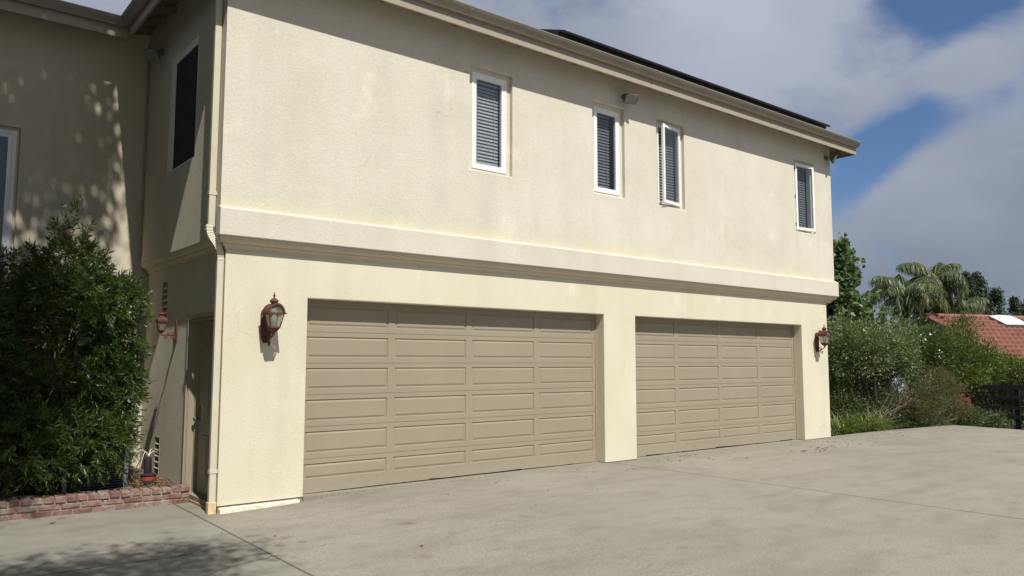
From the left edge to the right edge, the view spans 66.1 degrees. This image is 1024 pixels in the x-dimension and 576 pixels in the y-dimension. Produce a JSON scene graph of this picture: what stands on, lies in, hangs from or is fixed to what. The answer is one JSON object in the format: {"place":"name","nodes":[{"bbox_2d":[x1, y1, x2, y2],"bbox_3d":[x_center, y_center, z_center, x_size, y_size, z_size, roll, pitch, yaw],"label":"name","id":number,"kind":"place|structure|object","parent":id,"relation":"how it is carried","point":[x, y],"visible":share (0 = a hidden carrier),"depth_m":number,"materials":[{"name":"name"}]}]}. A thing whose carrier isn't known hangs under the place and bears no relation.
{"place":"outdoors","nodes":[
{"label":"outdoors","id":0,"kind":"place"},
{"bbox_2d":[0,425,1023,575],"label":"driveway","id":1,"kind":"structure","parent":0,"point":[935,501],"depth_m":8.17,"materials":[{"name":"concrete"}]},
{"bbox_2d":[0,468,189,520],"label":"brick planter","id":2,"kind":"object","parent":1,"relation":"on","point":[31,504],"visible":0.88,"depth_m":9.13,"materials":[{"name":"brick"}]},
{"bbox_2d":[0,195,155,499],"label":"shrub","id":3,"kind":"object","parent":2,"relation":"on","point":[42,424],"visible":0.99,"depth_m":9.49,"materials":[{"name":"green plant"}]},
{"bbox_2d":[46,438,132,494],"bbox_3d":[-5.199,2.196,9.702,0.810,0.655,0.800,4,-7,-39],"label":"air conditioner","id":4,"kind":"object","parent":2,"relation":"on","point":[115,482],"visible":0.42,"depth_m":9.46,"materials":[{"name":"metal"}]},
{"bbox_2d":[128,449,157,484],"bbox_3d":[-4.617,2.227,9.787,0.448,0.432,0.224,4,-7,-39],"label":"pump","id":5,"kind":"object","parent":2,"relation":"on","point":[147,476],"visible":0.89,"depth_m":9.79,"materials":[{"name":"grey metal"}]},
{"bbox_2d":[128,476,174,488],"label":"leaf litter","id":6,"kind":"object","parent":2,"relation":"on","point":[160,480],"visible":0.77,"depth_m":9.78,"materials":[{"name":"brown plant"}]},
{"bbox_2d":[62,0,1023,329],"label":"sky","id":7,"kind":"structure","parent":0,"point":[931,92],"materials":[{"name":"blue"}]},
{"bbox_2d":[830,392,908,435],"bbox_3d":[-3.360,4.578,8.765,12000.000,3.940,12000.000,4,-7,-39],"label":"ground","id":8,"kind":"structure","parent":0,"point":[854,433],"depth_m":22.41,"materials":[{"name":"brown soil"}]},
{"bbox_2d":[0,0,860,514],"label":"garage house","id":9,"kind":"structure","parent":8,"relation":"on","point":[462,240],"depth_m":11.36,"materials":[{"name":"paint"}]},
{"bbox_2d":[0,126,19,293],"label":"window","id":10,"kind":"structure","parent":9,"relation":"in","point":[9,137],"depth_m":10.90,"materials":[{"name":"white plastic"}]},
{"bbox_2d":[142,48,163,59],"bbox_3d":[-5.173,-3.393,11.399,0.238,0.203,0.269,-1,-6,14],"label":"floodlight","id":11,"kind":"object","parent":9,"relation":"attached to","point":[151,53],"visible":1,"depth_m":11.31,"materials":[{"name":"grey metal"}]},
{"bbox_2d":[155,310,177,340],"bbox_3d":[-4.591,0.496,10.470,0.264,0.407,0.129,4,-7,-39],"label":"wall lantern","id":12,"kind":"object","parent":9,"relation":"attached to","point":[161,318],"depth_m":10.43,"materials":[{"name":"red metal"}]},
{"bbox_2d":[169,35,198,172],"bbox_3d":[-4.379,-2.447,10.605,0.060,1.710,1.260,4,-7,-39],"label":"window","id":13,"kind":"structure","parent":9,"relation":"in","point":[185,73],"depth_m":10.65,"materials":[{"name":"black glass"}]},
{"bbox_2d":[181,311,213,508],"bbox_3d":[-3.746,1.481,9.682,0.200,2.343,1.250,4,-7,-39],"label":"side door","id":14,"kind":"structure","parent":9,"relation":"in","point":[197,432],"depth_m":10.03,"materials":[{"name":"beige paint"}]},
{"bbox_2d":[260,292,286,345],"bbox_3d":[-2.853,0.371,9.356,0.234,0.644,0.325,4,-7,-39],"label":"wall lantern","id":15,"kind":"object","parent":9,"relation":"attached to","point":[268,320],"depth_m":9.32,"materials":[{"name":"red metal"}]},
{"bbox_2d":[303,300,596,493],"bbox_3d":[-0.658,1.518,11.549,5.244,2.436,0.112,4,-7,-39],"label":"garage door","id":16,"kind":"structure","parent":9,"relation":"in","point":[395,394],"depth_m":11.21,"materials":[{"name":"beige paint"}]},
{"bbox_2d":[469,66,509,176],"bbox_3d":[-0.603,-2.459,12.137,1.005,1.815,0.832,4,-7,-39],"label":"window","id":17,"kind":"structure","parent":9,"relation":"in","point":[489,96],"depth_m":11.95,"materials":[{"name":"white plastic"}]},
{"bbox_2d":[592,102,621,197],"bbox_3d":[1.350,-2.310,13.707,0.975,1.815,0.832,4,-7,-39],"label":"window","id":18,"kind":"structure","parent":9,"relation":"in","point":[606,120],"depth_m":13.52,"materials":[{"name":"white plastic"}]},
{"bbox_2d":[621,93,638,104],"bbox_3d":[2.010,-3.264,13.558,0.250,0.211,0.279,2,-6,-20],"label":"floodlight","id":19,"kind":"object","parent":9,"relation":"attached to","point":[627,98],"visible":1,"depth_m":13.47,"materials":[{"name":"grey metal"}]},
{"bbox_2d":[656,120,681,208],"bbox_3d":[2.642,-2.219,14.670,0.970,1.815,0.952,4,-7,-39],"label":"window","id":20,"kind":"structure","parent":9,"relation":"in","point":[668,136],"depth_m":14.53,"materials":[{"name":"white plastic"}]},
{"bbox_2d":[541,29,829,128],"bbox_3d":[3.528,-3.993,15.934,8.330,0.915,1.611,4,-7,-39],"label":"solar panel array","id":21,"kind":"object","parent":9,"relation":"on","point":[639,60],"visible":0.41,"depth_m":14.63,"materials":[{"name":"black glass"}]},
{"bbox_2d":[635,317,797,456],"bbox_3d":[4.020,1.874,15.312,5.242,2.436,0.112,4,-7,-39],"label":"garage door","id":22,"kind":"structure","parent":9,"relation":"in","point":[701,385],"depth_m":15.11,"materials":[{"name":"beige paint"}]},
{"bbox_2d":[793,160,815,233],"bbox_3d":[6.121,-1.953,17.479,1.000,1.815,0.935,4,-7,-39],"label":"window","id":23,"kind":"structure","parent":9,"relation":"in","point":[803,172],"depth_m":17.35,"materials":[{"name":"white plastic"}]},
{"bbox_2d":[815,325,831,353],"bbox_3d":[6.726,1.100,17.062,0.234,0.644,0.325,4,-7,-39],"label":"wall lantern","id":24,"kind":"object","parent":9,"relation":"attached to","point":[824,333],"depth_m":17.03,"materials":[{"name":"red metal"}]},
{"bbox_2d":[824,155,836,163],"bbox_3d":[7.163,-2.900,17.717,0.264,0.172,0.225,-1,-6,15],"label":"floodlight","id":25,"kind":"object","parent":9,"relation":"attached to","point":[832,159],"visible":1,"depth_m":17.66,"materials":[{"name":"grey metal"}]},
{"bbox_2d":[830,408,866,429],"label":"grass clump","id":26,"kind":"object","parent":8,"relation":"on","point":[848,417],"visible":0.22,"depth_m":20.56,"materials":[{"name":"green plant"}]},
{"bbox_2d":[830,411,872,435],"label":"grass clump","id":27,"kind":"object","parent":8,"relation":"on","point":[840,429],"visible":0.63,"depth_m":19.23,"materials":[{"name":"green plant"}]},
{"bbox_2d":[826,232,895,422],"bbox_3d":[11.110,1.464,27.079,3.602,6.798,3.670,4,-7,-39],"label":"tree","id":28,"kind":"object","parent":8,"relation":"on","point":[847,276],"visible":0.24,"depth_m":26.81,"materials":[{"name":"green plant"}]},
{"bbox_2d":[830,408,903,434],"bbox_3d":[8.708,3.368,19.765,2.570,0.862,2.474,4,-7,-39],"label":"grass clump","id":29,"kind":"object","parent":8,"relation":"on","point":[868,425],"visible":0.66,"depth_m":19.65,"materials":[{"name":"green plant"}]},
{"bbox_2d":[829,370,914,423],"bbox_3d":[9.536,3.057,21.451,3.062,1.844,1.910,4,-7,-39],"label":"bush","id":30,"kind":"object","parent":8,"relation":"on","point":[844,398],"visible":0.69,"depth_m":21.16,"materials":[{"name":"green plant"}]},
{"bbox_2d":[827,309,928,423],"bbox_3d":[9.925,2.239,21.609,3.377,3.280,2.109,2,-6,-22],"label":"bush","id":31,"kind":"object","parent":8,"relation":"on","point":[867,358],"visible":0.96,"depth_m":21.17,"materials":[{"name":"green plant"}]},
{"bbox_2d":[852,410,912,432],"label":"grass clump","id":32,"kind":"object","parent":8,"relation":"on","point":[881,424],"visible":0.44,"depth_m":20.14,"materials":[{"name":"green plant"}]},
{"bbox_2d":[855,390,914,433],"bbox_3d":[9.560,3.200,20.433,2.350,1.090,0.975,2,-6,-19],"label":"dead plant","id":33,"kind":"object","parent":8,"relation":"on","point":[886,409],"visible":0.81,"depth_m":20.41,"materials":[{"name":"plant"}]},
{"bbox_2d":[829,304,986,425],"bbox_3d":[13.807,2.966,29.188,6.710,5.115,6.016,1,-5,-8],"label":"thicket","id":34,"kind":"object","parent":8,"relation":"on","point":[900,324],"visible":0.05,"depth_m":30.48,"materials":[{"name":"green plant"}]},
{"bbox_2d":[868,274,949,387],"bbox_3d":[16.593,2.661,32.708,3.018,6.759,3.122,0,-5,3],"label":"palm tree","id":35,"kind":"object","parent":8,"relation":"on","point":[915,295],"visible":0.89,"depth_m":32.33,"materials":[{"name":"green plant"}]},
{"bbox_2d":[876,397,955,429],"bbox_3d":[10.693,3.446,20.817,1.985,1.137,1.371,-2,-6,20],"label":"bush","id":36,"kind":"object","parent":8,"relation":"on","point":[908,422],"visible":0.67,"depth_m":20.74,"materials":[{"name":"green plant"}]},
{"bbox_2d":[896,262,969,314],"bbox_3d":[19.336,2.556,35.974,3.028,7.670,3.249,-3,-6,27],"label":"palm tree","id":37,"kind":"object","parent":8,"relation":"on","point":[949,280],"visible":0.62,"depth_m":35.52,"materials":[{"name":"green plant"}]},
{"bbox_2d":[894,362,976,427],"bbox_3d":[11.405,2.965,21.250,2.920,1.962,1.615,4,-7,-39],"label":"bush","id":38,"kind":"object","parent":8,"relation":"on","point":[943,402],"visible":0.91,"depth_m":20.98,"materials":[{"name":"green plant"}]},
{"bbox_2d":[878,313,1023,429],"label":"tile roofed house","id":39,"kind":"structure","parent":8,"relation":"on","point":[1004,331],"depth_m":31.67,"materials":[{"name":"tile"}]},
{"bbox_2d":[899,303,1009,413],"bbox_3d":[13.651,2.388,24.104,3.817,3.987,2.178,2,-6,-24],"label":"oleander","id":40,"kind":"object","parent":8,"relation":"on","point":[956,349],"visible":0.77,"depth_m":23.67,"materials":[{"name":"green plant"}]},
{"bbox_2d":[953,270,979,311],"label":"conifer","id":41,"kind":"object","parent":8,"relation":"on","point":[971,281],"visible":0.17,"depth_m":45.92,"materials":[{"name":"green plant"}]},
{"bbox_2d":[951,297,989,314],"bbox_3d":[22.119,3.569,38.774,3.166,6.288,3.070,4,-7,-39],"label":"palm tree","id":42,"kind":"object","parent":8,"relation":"on","point":[975,303],"visible":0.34,"depth_m":38.39,"materials":[{"name":"green plant"}]},
{"bbox_2d":[945,404,1010,428],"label":"bush","id":43,"kind":"object","parent":8,"relation":"on","point":[982,418],"visible":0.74,"depth_m":21.99,"materials":[{"name":"green plant"}]},
{"bbox_2d":[946,344,1023,428],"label":"bush","id":44,"kind":"object","parent":8,"relation":"on","point":[1013,373],"visible":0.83,"depth_m":23.74,"materials":[{"name":"green plant"}]},
{"bbox_2d":[971,270,1009,314],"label":"conifer","id":45,"kind":"object","parent":8,"relation":"on","point":[994,297],"visible":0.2,"depth_m":47.89,"materials":[{"name":"green plant"}]},
{"bbox_2d":[958,379,1023,429],"bbox_3d":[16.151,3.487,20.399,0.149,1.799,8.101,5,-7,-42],"label":"rail fence","id":46,"kind":"object","parent":8,"relation":"on","point":[1017,407],"visible":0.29,"depth_m":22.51,"materials":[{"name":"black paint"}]},
{"bbox_2d":[1005,296,1023,315],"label":"conifer","id":47,"kind":"object","parent":8,"relation":"on","point":[1014,304],"visible":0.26,"depth_m":59.91,"materials":[{"name":"green plant"}]},
{"bbox_2d":[889,376,908,424],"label":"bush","id":48,"kind":"object","parent":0,"point":[901,387],"visible":0.23,"depth_m":23.96,"materials":[{"name":"plant"}]},
{"bbox_2d":[952,392,976,405],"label":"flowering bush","id":49,"kind":"object","parent":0,"point":[965,398],"visible":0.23,"depth_m":22.23,"materials":[{"name":"green plant"}]},
{"bbox_2d":[1019,299,1023,315],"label":"conifer","id":50,"kind":"object","parent":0,"point":[1022,306],"visible":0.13,"depth_m":62.03,"materials":[{"name":"green plant"}]}
]}

